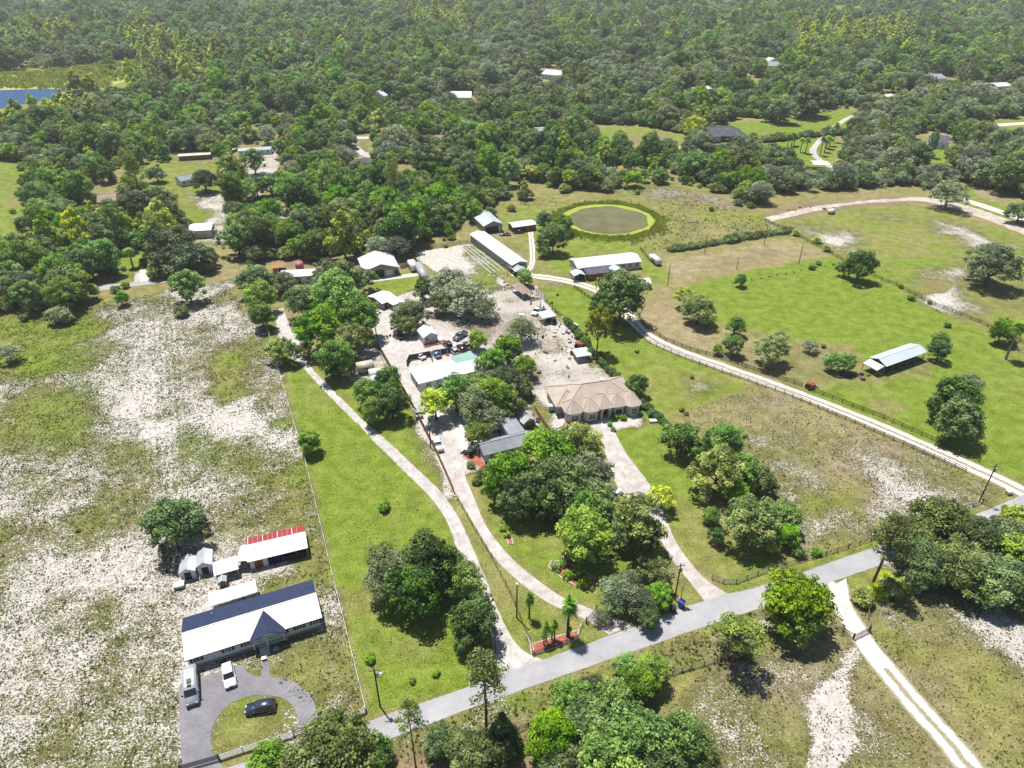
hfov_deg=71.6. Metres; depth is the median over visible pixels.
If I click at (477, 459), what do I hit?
mulch bed
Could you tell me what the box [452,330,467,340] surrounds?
pickup truck
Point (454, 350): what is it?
suv
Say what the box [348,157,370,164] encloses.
dark roof house
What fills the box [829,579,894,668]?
track mouth
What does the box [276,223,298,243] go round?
dark leafy tree
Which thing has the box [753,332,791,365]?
olive green tree
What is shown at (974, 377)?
mossy oak tree
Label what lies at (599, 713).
oak tree
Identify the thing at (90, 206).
cypress tree
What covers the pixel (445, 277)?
mossy oak tree
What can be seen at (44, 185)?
leafy tree
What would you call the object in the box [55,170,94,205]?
leafy tree
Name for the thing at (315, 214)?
dark leafy tree
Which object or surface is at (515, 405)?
leafy tree
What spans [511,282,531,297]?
brown carport
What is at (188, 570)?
shed
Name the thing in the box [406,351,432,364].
yard fence
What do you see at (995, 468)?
utility pole
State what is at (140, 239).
dark leafy tree
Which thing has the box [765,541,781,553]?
yellow green tree
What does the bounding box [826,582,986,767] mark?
field track
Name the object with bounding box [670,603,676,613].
trash bin
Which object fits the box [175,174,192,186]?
grey cottage
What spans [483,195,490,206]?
yellow green tree
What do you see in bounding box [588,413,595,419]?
arched window
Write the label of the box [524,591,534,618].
fan palm
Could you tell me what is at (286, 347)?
olive green tree
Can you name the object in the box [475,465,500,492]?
olive green tree
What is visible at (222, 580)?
box shed
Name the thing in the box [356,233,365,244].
leafy tree
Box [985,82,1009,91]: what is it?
white house
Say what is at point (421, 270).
box trailer
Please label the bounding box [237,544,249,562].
arched carport
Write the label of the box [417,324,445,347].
white cottage
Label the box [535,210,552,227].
dark leafy tree
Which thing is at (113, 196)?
purple roof house
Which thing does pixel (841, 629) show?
track fence
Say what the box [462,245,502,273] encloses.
garden rows
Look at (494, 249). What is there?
long barn
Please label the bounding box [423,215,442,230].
oak tree
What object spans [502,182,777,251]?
paddock weeds
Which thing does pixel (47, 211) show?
leafy tree
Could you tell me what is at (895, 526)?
pine tree
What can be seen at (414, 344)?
parking court
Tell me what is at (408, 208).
leafy tree
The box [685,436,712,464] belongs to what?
dark leafy tree
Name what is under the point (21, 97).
lake water
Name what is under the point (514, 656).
driveway
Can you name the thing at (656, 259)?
camper trailer
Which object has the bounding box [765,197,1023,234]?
dirt road
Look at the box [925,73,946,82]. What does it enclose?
grey house
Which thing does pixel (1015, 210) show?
oak tree
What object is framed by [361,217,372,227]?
dark leafy tree
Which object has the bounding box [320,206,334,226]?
pine tree
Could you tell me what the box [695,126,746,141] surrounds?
house
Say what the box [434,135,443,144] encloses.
brown house
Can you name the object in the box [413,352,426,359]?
car
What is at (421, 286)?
leafy tree
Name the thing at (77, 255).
dark leafy tree
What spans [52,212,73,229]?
leafy tree
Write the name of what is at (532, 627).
power line
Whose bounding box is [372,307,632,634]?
driveway
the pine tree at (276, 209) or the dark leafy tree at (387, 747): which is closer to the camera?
the dark leafy tree at (387, 747)
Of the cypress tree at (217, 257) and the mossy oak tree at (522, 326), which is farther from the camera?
the cypress tree at (217, 257)
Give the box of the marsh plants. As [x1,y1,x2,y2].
[0,58,140,89]
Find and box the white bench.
[649,419,658,422]
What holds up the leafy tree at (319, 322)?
on the ground
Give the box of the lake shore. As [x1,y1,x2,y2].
[0,67,126,89]
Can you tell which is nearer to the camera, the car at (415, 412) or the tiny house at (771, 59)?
the car at (415, 412)
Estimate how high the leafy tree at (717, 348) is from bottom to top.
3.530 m
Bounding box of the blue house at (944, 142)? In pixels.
[927,135,949,149]
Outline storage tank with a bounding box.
[356,359,374,374]
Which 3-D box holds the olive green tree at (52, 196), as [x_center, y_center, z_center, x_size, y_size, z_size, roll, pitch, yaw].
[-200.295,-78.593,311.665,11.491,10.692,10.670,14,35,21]
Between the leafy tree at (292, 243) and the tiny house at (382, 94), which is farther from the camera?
the tiny house at (382, 94)
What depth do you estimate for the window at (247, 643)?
122.26 m
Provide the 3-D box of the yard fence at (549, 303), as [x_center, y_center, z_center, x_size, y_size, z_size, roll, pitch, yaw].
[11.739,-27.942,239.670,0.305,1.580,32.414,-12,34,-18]
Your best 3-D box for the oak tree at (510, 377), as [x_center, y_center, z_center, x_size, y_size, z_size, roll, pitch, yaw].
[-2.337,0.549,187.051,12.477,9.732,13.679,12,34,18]
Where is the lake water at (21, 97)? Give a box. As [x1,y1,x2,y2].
[0,89,76,108]
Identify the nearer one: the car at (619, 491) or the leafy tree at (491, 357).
the car at (619, 491)
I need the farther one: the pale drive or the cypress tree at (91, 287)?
the pale drive
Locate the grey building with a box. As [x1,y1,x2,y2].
[476,411,530,462]
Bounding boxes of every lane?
[172,148,237,154]
[350,142,369,156]
[357,132,461,138]
[511,273,1023,495]
[998,122,1023,125]
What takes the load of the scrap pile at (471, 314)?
on the ground
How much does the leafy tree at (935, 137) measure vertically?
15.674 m
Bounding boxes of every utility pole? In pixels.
[368,668,380,706]
[428,417,430,447]
[494,627,495,653]
[516,585,517,617]
[674,563,684,599]
[978,464,999,501]
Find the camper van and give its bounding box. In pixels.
[181,663,199,706]
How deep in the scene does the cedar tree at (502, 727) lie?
105.68 m
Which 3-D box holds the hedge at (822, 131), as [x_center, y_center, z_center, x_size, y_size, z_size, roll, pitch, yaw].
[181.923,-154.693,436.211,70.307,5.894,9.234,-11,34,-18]
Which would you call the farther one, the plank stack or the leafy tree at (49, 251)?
the leafy tree at (49, 251)
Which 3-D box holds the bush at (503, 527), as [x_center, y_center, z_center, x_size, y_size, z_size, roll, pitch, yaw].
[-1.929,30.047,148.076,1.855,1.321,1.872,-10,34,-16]
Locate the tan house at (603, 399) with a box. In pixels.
[544,375,641,423]
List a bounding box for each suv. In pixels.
[221,661,236,688]
[245,697,276,716]
[448,346,459,354]
[456,344,466,352]
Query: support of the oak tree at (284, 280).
on the ground
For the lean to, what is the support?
on the ground
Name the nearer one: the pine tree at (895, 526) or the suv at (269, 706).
the suv at (269, 706)
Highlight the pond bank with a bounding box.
[563,204,660,235]
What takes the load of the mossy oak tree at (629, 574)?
on the ground
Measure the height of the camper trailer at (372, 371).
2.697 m
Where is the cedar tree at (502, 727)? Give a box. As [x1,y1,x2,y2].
[485,711,524,760]
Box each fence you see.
[218,730,293,759]
[265,321,365,709]
[345,706,365,715]
[356,339,377,344]
[378,344,427,436]
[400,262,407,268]
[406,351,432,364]
[412,240,471,249]
[427,431,452,489]
[433,347,450,353]
[453,488,532,655]
[518,721,533,729]
[528,282,564,318]
[533,635,578,654]
[535,406,550,430]
[574,284,967,471]
[637,311,802,385]
[667,232,791,253]
[672,653,730,674]
[711,562,785,583]
[733,263,834,282]
[786,499,984,565]
[797,234,1023,342]
[805,385,981,461]
[829,623,853,638]
[867,607,870,627]
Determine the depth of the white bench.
180.97 m
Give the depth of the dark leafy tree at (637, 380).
187.94 m
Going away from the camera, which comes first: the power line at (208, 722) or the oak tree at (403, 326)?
the power line at (208, 722)
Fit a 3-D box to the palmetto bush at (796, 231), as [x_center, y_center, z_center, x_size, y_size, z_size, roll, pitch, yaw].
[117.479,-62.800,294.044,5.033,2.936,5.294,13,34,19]
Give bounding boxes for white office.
[408,359,495,391]
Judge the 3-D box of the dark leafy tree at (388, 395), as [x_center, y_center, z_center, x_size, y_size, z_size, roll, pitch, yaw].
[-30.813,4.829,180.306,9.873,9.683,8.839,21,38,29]
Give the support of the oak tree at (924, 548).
on the ground
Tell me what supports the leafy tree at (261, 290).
on the ground
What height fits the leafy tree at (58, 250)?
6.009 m
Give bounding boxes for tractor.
[441,340,452,347]
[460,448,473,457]
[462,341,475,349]
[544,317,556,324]
[574,341,584,347]
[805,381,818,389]
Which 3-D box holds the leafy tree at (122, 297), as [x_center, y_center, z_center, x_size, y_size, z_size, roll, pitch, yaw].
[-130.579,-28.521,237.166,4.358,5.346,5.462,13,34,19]
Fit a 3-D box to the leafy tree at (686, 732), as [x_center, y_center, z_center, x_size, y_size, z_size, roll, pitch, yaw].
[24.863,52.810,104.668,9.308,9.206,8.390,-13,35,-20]
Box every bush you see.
[172,305,189,316]
[364,652,374,663]
[377,501,389,512]
[408,677,415,684]
[431,670,440,677]
[466,460,475,468]
[471,476,481,484]
[499,524,507,531]
[503,532,510,537]
[550,560,560,572]
[559,560,567,567]
[560,550,572,561]
[562,570,571,579]
[569,567,582,579]
[575,576,591,587]
[585,575,592,583]
[610,414,617,419]
[619,414,626,419]
[647,690,660,696]
[790,229,799,235]
[790,546,807,558]
[810,547,822,556]
[812,236,822,243]
[821,244,830,250]
[849,584,876,608]
[866,583,889,603]
[872,569,894,580]
[876,576,904,598]
[894,576,912,595]
[901,570,928,593]
[907,295,915,300]
[944,322,951,326]
[1007,340,1018,345]
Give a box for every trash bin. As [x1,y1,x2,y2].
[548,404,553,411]
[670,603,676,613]
[678,598,685,609]
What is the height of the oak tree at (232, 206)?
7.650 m
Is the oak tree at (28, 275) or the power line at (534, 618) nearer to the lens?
the power line at (534, 618)
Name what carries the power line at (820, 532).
attached to the utility pole at (995, 468)
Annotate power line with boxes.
[55,672,362,767]
[90,678,371,767]
[377,564,679,667]
[380,575,671,675]
[682,469,983,563]
[682,473,989,571]
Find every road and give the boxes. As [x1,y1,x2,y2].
[228,495,1023,767]
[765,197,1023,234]
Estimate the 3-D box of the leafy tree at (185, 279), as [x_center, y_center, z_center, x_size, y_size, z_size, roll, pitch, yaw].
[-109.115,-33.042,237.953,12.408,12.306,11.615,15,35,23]
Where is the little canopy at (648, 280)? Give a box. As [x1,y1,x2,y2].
[638,278,651,288]
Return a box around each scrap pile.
[422,310,496,325]
[468,273,513,289]
[519,313,597,351]
[530,291,558,312]
[530,346,569,377]
[533,416,543,429]
[545,330,589,358]
[839,371,870,380]
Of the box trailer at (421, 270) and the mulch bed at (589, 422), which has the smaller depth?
the mulch bed at (589, 422)
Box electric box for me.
[1005,489,1013,494]
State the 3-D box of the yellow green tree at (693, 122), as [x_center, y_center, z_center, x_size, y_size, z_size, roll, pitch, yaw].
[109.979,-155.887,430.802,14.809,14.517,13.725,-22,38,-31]
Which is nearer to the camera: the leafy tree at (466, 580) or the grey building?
the leafy tree at (466, 580)
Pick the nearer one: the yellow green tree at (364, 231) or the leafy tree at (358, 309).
the leafy tree at (358, 309)
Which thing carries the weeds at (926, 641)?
on the ground
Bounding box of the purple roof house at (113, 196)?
[97,193,118,206]
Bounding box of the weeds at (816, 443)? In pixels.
[680,387,1012,562]
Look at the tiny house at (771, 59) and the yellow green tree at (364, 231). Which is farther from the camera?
the tiny house at (771, 59)
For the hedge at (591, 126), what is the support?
on the ground
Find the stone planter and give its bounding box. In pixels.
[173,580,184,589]
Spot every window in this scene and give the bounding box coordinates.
[190,656,203,662]
[221,647,234,652]
[240,641,251,646]
[293,624,304,630]
[309,619,320,624]
[571,415,578,421]
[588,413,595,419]
[615,408,621,413]
[631,408,636,413]
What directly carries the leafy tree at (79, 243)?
on the ground
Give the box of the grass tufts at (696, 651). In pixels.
[389,596,845,767]
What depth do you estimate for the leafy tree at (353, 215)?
290.33 m
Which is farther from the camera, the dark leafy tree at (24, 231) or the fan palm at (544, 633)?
the dark leafy tree at (24, 231)
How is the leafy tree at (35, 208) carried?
on the ground
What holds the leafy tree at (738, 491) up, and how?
on the ground
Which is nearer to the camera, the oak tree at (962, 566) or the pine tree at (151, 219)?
the oak tree at (962, 566)
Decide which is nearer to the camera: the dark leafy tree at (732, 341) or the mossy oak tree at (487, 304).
the dark leafy tree at (732, 341)
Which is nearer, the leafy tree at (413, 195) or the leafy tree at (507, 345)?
the leafy tree at (507, 345)
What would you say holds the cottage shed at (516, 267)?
on the ground
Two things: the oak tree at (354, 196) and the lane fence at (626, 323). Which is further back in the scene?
the oak tree at (354, 196)
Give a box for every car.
[412,407,422,417]
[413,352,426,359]
[430,350,441,358]
[499,231,510,235]
[513,229,524,233]
[612,488,622,500]
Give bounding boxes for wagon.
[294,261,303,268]
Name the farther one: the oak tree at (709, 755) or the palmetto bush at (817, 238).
the palmetto bush at (817, 238)
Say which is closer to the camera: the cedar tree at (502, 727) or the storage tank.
the cedar tree at (502, 727)
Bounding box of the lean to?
[208,580,257,608]
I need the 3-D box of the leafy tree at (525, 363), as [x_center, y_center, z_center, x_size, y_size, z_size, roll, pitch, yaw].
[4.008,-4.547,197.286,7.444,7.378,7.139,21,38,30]
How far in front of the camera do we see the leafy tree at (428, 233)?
285.96 m
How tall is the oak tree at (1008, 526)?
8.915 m
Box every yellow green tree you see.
[262,339,281,355]
[361,229,374,238]
[418,387,455,420]
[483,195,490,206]
[582,304,612,350]
[647,483,676,509]
[673,287,694,303]
[684,115,706,130]
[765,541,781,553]
[877,518,899,548]
[997,503,1023,522]
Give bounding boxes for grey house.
[767,61,779,68]
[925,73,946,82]
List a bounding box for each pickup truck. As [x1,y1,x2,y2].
[393,330,404,338]
[431,436,443,451]
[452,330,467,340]
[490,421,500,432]
[531,306,542,315]
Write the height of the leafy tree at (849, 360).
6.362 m
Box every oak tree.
[0,270,46,299]
[0,343,23,362]
[20,234,60,251]
[42,202,67,212]
[55,198,76,209]
[65,198,78,206]
[77,222,110,240]
[106,225,137,240]
[114,189,150,227]
[137,185,178,203]
[142,224,197,268]
[144,166,167,181]
[156,240,216,274]
[189,169,218,192]
[216,167,224,176]
[221,201,244,215]
[231,263,275,290]
[242,244,264,262]
[248,176,269,197]
[251,228,279,248]
[267,271,297,293]
[276,704,380,767]
[279,282,317,314]
[286,208,312,228]
[310,257,366,288]
[311,191,323,204]
[323,212,360,236]
[328,197,365,216]
[350,267,379,292]
[351,192,359,200]
[361,541,413,603]
[364,235,391,253]
[369,200,388,217]
[380,234,411,258]
[389,299,431,326]
[389,314,416,334]
[420,195,454,223]
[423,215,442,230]
[425,289,454,313]
[426,267,472,291]
[437,548,466,580]
[442,724,516,767]
[443,277,496,314]
[453,383,504,421]
[463,403,505,429]
[464,372,489,386]
[468,297,501,319]
[485,365,528,395]
[504,315,540,342]
[515,374,534,394]
[533,738,590,767]
[563,690,620,755]
[571,451,614,487]
[591,608,611,625]
[596,574,636,615]
[613,568,643,588]
[622,584,656,621]
[631,742,688,767]
[680,294,717,323]
[689,734,722,767]
[766,97,799,123]
[768,331,789,345]
[788,81,830,116]
[800,340,820,352]
[891,534,948,589]
[924,178,972,208]
[926,541,990,602]
[933,514,1008,555]
[955,373,985,392]
[962,242,1023,286]
[973,552,1023,608]
[979,514,1023,560]
[1002,202,1023,222]
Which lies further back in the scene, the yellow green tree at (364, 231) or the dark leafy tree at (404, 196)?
the dark leafy tree at (404, 196)
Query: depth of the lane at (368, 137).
437.52 m
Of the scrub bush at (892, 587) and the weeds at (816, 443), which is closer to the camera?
the scrub bush at (892, 587)
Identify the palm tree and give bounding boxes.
[122,247,134,267]
[785,134,793,146]
[799,137,805,151]
[804,137,810,153]
[819,135,826,155]
[828,128,835,143]
[833,122,840,140]
[1004,320,1023,359]
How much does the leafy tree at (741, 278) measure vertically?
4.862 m
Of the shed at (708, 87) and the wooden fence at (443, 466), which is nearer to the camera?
the wooden fence at (443, 466)
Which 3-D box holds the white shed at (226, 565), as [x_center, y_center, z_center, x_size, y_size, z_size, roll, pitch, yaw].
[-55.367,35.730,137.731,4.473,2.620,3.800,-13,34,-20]
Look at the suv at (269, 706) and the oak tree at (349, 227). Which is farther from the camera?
the oak tree at (349, 227)
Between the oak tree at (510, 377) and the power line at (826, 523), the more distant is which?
the oak tree at (510, 377)
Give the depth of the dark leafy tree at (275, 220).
288.43 m
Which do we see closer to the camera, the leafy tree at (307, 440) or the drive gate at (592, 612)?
the drive gate at (592, 612)
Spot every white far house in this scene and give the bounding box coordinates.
[451,91,471,101]
[541,69,561,79]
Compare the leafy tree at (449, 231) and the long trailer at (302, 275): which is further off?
the leafy tree at (449, 231)
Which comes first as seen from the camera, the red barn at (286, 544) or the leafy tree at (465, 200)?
the red barn at (286, 544)
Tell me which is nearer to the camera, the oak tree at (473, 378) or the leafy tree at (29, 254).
the oak tree at (473, 378)
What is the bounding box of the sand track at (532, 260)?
[527,232,535,270]
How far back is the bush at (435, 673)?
118.77 m
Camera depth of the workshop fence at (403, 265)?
265.39 m
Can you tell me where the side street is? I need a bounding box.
[85,277,167,290]
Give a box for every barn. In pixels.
[189,222,216,238]
[246,525,307,569]
[469,230,526,270]
[471,210,502,232]
[862,343,926,375]
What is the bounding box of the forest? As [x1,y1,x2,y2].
[0,0,1023,201]
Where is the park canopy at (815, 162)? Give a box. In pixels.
[810,160,830,168]
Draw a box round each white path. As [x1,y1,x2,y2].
[139,269,157,281]
[810,115,854,167]
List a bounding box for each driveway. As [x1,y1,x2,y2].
[179,662,316,767]
[274,312,542,673]
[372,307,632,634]
[588,427,726,600]
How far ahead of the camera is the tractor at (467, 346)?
212.77 m
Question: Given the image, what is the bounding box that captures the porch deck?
[258,632,287,656]
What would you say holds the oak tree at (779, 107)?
on the ground
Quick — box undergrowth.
[0,39,1023,324]
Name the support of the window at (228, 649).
in the white house at (223, 632)
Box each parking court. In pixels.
[400,325,469,357]
[434,412,503,450]
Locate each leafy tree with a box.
[0,235,15,262]
[0,238,49,269]
[0,260,30,271]
[7,279,46,311]
[13,181,51,206]
[14,216,34,233]
[18,226,33,234]
[19,179,55,205]
[19,197,47,216]
[23,203,52,227]
[30,267,46,283]
[33,206,56,221]
[33,252,64,267]
[34,254,81,281]
[40,274,83,307]
[42,293,64,306]
[44,248,54,253]
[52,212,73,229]
[54,246,67,253]
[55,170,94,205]
[55,250,72,261]
[58,227,72,245]
[61,248,100,280]
[67,238,88,252]
[73,209,109,228]
[74,206,85,214]
[74,235,89,240]
[82,237,122,276]
[109,212,134,228]
[112,291,128,305]
[114,229,133,248]
[128,222,164,253]
[136,496,210,548]
[167,269,207,302]
[210,140,231,157]
[213,223,254,255]
[225,212,237,226]
[238,148,265,174]
[239,216,278,247]
[241,279,277,306]
[242,205,256,210]
[245,208,263,217]
[245,737,286,767]
[247,299,276,328]
[255,198,287,217]
[263,211,281,221]
[265,218,275,228]
[265,249,273,259]
[271,217,283,227]
[273,171,306,203]
[276,217,300,240]
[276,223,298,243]
[279,177,314,207]
[286,238,303,255]
[289,203,308,214]
[291,316,305,332]
[292,302,344,347]
[295,230,324,259]
[297,225,305,234]
[297,429,321,453]
[303,186,317,201]
[307,200,336,230]
[309,267,368,322]
[310,218,326,229]
[310,336,356,376]
[315,227,327,243]
[322,182,351,204]
[323,361,340,379]
[332,292,380,334]
[344,210,361,220]
[348,739,388,767]
[352,219,367,233]
[352,378,379,404]
[353,200,364,218]
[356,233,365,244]
[357,179,375,198]
[357,195,370,210]
[360,396,384,423]
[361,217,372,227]
[367,185,400,207]
[371,732,393,764]
[372,220,390,239]
[373,365,403,393]
[376,211,418,243]
[377,382,411,417]
[380,562,441,618]
[382,194,407,216]
[389,200,428,236]
[392,193,409,199]
[399,189,411,196]
[399,527,461,586]
[408,191,418,197]
[409,178,431,194]
[409,193,432,218]
[411,276,438,300]
[419,227,432,240]
[423,719,454,764]
[424,181,455,213]
[436,371,476,411]
[441,221,452,232]
[444,558,486,599]
[445,228,454,236]
[445,591,499,642]
[448,211,460,221]
[449,190,461,200]
[451,184,461,192]
[451,206,462,219]
[453,625,480,653]
[455,191,475,209]
[456,182,485,211]
[463,420,492,446]
[465,198,485,217]
[467,329,488,349]
[472,347,506,371]
[475,376,518,414]
[482,451,534,497]
[493,334,522,365]
[496,470,541,519]
[499,395,527,416]
[512,354,538,376]
[516,268,532,285]
[516,425,574,474]
[523,706,577,764]
[533,486,565,522]
[534,222,569,253]
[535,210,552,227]
[535,241,550,256]
[549,676,591,716]
[553,213,572,231]
[554,505,614,564]
[568,488,613,521]
[577,721,645,767]
[587,288,616,313]
[594,268,650,324]
[595,676,634,714]
[605,698,668,765]
[610,650,637,676]
[619,666,659,701]
[623,514,668,555]
[624,373,649,396]
[636,649,670,692]
[638,604,659,632]
[645,581,672,610]
[653,708,709,767]
[658,421,701,456]
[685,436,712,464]
[700,506,720,525]
[703,422,749,455]
[706,527,724,543]
[712,343,722,353]
[720,480,749,502]
[721,334,745,355]
[725,316,746,334]
[730,451,762,491]
[734,273,746,286]
[758,567,838,638]
[770,497,803,528]
[775,523,802,547]
[776,598,829,648]
[821,352,841,371]
[834,261,851,276]
[837,352,859,372]
[844,250,880,281]
[923,374,984,421]
[925,339,952,360]
[928,129,940,149]
[930,332,951,343]
[932,395,986,440]
[970,574,1008,613]
[987,317,1016,343]
[996,532,1023,566]
[1008,569,1023,612]
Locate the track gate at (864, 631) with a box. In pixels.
[853,625,871,639]
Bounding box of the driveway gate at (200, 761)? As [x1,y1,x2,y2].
[178,753,219,767]
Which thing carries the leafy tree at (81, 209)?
on the ground
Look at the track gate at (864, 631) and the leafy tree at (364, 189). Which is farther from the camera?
the leafy tree at (364, 189)
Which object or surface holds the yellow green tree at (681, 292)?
on the ground
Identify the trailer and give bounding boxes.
[177,152,211,160]
[238,146,271,155]
[281,268,315,282]
[368,367,380,376]
[407,259,415,271]
[414,261,428,279]
[649,254,661,264]
[828,208,835,214]
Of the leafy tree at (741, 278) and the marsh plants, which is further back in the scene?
the marsh plants
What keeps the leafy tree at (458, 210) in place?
on the ground
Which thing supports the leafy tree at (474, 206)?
on the ground
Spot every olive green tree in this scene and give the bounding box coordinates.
[0,269,19,295]
[1,232,26,242]
[39,264,88,301]
[43,193,63,203]
[146,194,181,222]
[159,215,175,223]
[177,497,206,532]
[230,209,259,225]
[269,336,302,364]
[297,342,311,355]
[327,320,373,356]
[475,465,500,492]
[532,453,594,518]
[556,422,605,462]
[561,693,587,721]
[569,476,617,518]
[576,672,603,699]
[610,520,629,551]
[634,554,673,584]
[684,442,745,493]
[717,623,753,657]
[719,493,782,547]
[746,464,779,495]
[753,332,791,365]
[880,514,941,548]
[905,494,969,548]
[925,399,946,418]
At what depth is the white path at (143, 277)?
258.93 m
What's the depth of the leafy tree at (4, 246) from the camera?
249.84 m
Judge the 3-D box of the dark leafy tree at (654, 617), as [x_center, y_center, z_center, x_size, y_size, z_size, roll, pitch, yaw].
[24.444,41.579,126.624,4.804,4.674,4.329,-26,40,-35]
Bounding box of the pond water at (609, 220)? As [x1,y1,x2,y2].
[569,206,647,233]
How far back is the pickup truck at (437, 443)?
171.44 m
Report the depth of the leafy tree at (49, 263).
241.76 m
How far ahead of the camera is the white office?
196.97 m
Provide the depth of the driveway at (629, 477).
159.58 m
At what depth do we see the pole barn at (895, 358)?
203.78 m
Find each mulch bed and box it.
[462,449,485,467]
[501,524,513,544]
[530,630,579,655]
[548,560,595,588]
[563,417,598,426]
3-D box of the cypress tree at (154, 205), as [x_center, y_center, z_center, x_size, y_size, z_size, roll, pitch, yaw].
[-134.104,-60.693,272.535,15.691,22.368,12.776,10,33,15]
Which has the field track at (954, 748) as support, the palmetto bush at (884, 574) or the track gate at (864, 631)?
the track gate at (864, 631)
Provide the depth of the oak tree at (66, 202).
305.56 m
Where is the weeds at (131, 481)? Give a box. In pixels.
[0,282,360,767]
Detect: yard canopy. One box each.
[537,309,556,324]
[571,347,591,362]
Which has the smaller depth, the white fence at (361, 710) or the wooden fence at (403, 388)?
the white fence at (361, 710)
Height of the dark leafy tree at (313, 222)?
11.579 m
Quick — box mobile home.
[569,252,641,281]
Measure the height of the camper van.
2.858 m
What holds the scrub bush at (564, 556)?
on the ground
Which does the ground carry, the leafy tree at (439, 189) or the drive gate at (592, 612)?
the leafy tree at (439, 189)
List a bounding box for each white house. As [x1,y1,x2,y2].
[181,580,321,666]
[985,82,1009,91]
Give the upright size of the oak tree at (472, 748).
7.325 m
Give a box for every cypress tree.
[25,228,35,235]
[32,214,66,246]
[58,206,92,240]
[72,268,100,300]
[84,200,96,212]
[93,208,111,230]
[131,217,141,232]
[141,198,178,228]
[208,250,218,266]
[322,208,362,257]
[381,228,392,241]
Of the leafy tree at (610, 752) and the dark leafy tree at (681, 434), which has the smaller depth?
the leafy tree at (610, 752)
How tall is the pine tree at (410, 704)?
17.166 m
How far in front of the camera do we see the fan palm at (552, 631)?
123.36 m
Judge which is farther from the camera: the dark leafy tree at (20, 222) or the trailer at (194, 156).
the trailer at (194, 156)
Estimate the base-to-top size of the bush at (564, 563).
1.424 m
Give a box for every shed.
[178,553,197,579]
[195,547,213,575]
[213,556,238,581]
[218,573,227,587]
[271,261,283,273]
[367,290,403,308]
[451,351,475,363]
[508,219,536,232]
[508,264,525,276]
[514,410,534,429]
[687,86,711,91]
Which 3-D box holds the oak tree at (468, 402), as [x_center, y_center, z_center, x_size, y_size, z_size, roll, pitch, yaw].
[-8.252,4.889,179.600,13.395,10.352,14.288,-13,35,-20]
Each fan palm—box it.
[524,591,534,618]
[540,629,548,644]
[543,620,550,641]
[548,624,555,639]
[551,618,558,638]
[560,594,579,637]
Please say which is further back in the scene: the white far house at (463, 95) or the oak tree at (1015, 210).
the white far house at (463, 95)
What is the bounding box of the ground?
[0,0,1023,767]
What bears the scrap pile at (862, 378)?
on the ground
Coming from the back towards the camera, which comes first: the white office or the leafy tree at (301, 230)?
the leafy tree at (301, 230)
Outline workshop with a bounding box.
[357,251,418,281]
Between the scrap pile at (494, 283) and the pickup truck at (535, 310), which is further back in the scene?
the scrap pile at (494, 283)
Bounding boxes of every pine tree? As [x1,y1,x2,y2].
[70,207,83,225]
[97,203,118,240]
[100,197,123,226]
[121,153,145,189]
[135,211,145,225]
[138,210,162,232]
[273,208,280,216]
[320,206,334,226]
[365,226,376,238]
[373,196,385,216]
[381,156,402,197]
[394,695,428,767]
[464,646,509,730]
[611,491,667,559]
[707,611,769,669]
[864,509,920,586]
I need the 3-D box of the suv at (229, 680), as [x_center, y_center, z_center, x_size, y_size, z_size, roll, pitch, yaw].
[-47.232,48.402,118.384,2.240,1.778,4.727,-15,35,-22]
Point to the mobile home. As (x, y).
(593, 267)
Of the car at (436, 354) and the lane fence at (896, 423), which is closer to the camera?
the lane fence at (896, 423)
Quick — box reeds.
[550,199,673,243]
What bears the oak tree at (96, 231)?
on the ground
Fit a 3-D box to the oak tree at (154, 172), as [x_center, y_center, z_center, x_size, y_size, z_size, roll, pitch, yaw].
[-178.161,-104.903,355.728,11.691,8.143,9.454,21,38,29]
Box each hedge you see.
[563,316,672,431]
[580,116,601,136]
[665,225,795,250]
[747,132,797,140]
[761,125,850,141]
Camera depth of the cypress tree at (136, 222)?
284.65 m
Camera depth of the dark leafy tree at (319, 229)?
277.36 m
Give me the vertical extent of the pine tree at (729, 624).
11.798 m
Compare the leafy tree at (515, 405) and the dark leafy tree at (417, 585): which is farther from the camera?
the leafy tree at (515, 405)
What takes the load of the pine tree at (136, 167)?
on the ground
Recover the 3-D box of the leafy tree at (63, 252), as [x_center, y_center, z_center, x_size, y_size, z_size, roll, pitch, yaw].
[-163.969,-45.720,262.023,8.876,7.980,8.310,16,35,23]
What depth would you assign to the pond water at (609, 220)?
309.79 m
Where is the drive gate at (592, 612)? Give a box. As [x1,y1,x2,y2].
[586,605,597,623]
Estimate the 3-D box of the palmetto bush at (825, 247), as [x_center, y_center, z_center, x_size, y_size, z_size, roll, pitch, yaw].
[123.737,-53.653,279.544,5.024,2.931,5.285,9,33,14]
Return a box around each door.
[184,572,192,579]
[201,567,209,574]
[254,560,263,567]
[386,270,392,276]
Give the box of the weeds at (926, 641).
[644,579,1023,767]
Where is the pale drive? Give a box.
[950,197,1023,221]
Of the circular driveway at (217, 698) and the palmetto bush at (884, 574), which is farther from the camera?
the palmetto bush at (884, 574)
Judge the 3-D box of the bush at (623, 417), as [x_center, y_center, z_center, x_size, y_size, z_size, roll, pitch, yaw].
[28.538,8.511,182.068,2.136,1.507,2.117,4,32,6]
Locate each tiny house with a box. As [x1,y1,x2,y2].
[373,90,387,102]
[766,57,777,61]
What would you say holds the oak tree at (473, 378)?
on the ground
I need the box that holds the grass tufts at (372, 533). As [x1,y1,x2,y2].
[273,334,508,708]
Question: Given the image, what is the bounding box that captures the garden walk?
[602,422,611,427]
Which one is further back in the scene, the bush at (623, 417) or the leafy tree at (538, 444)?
the bush at (623, 417)
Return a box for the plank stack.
[528,297,540,301]

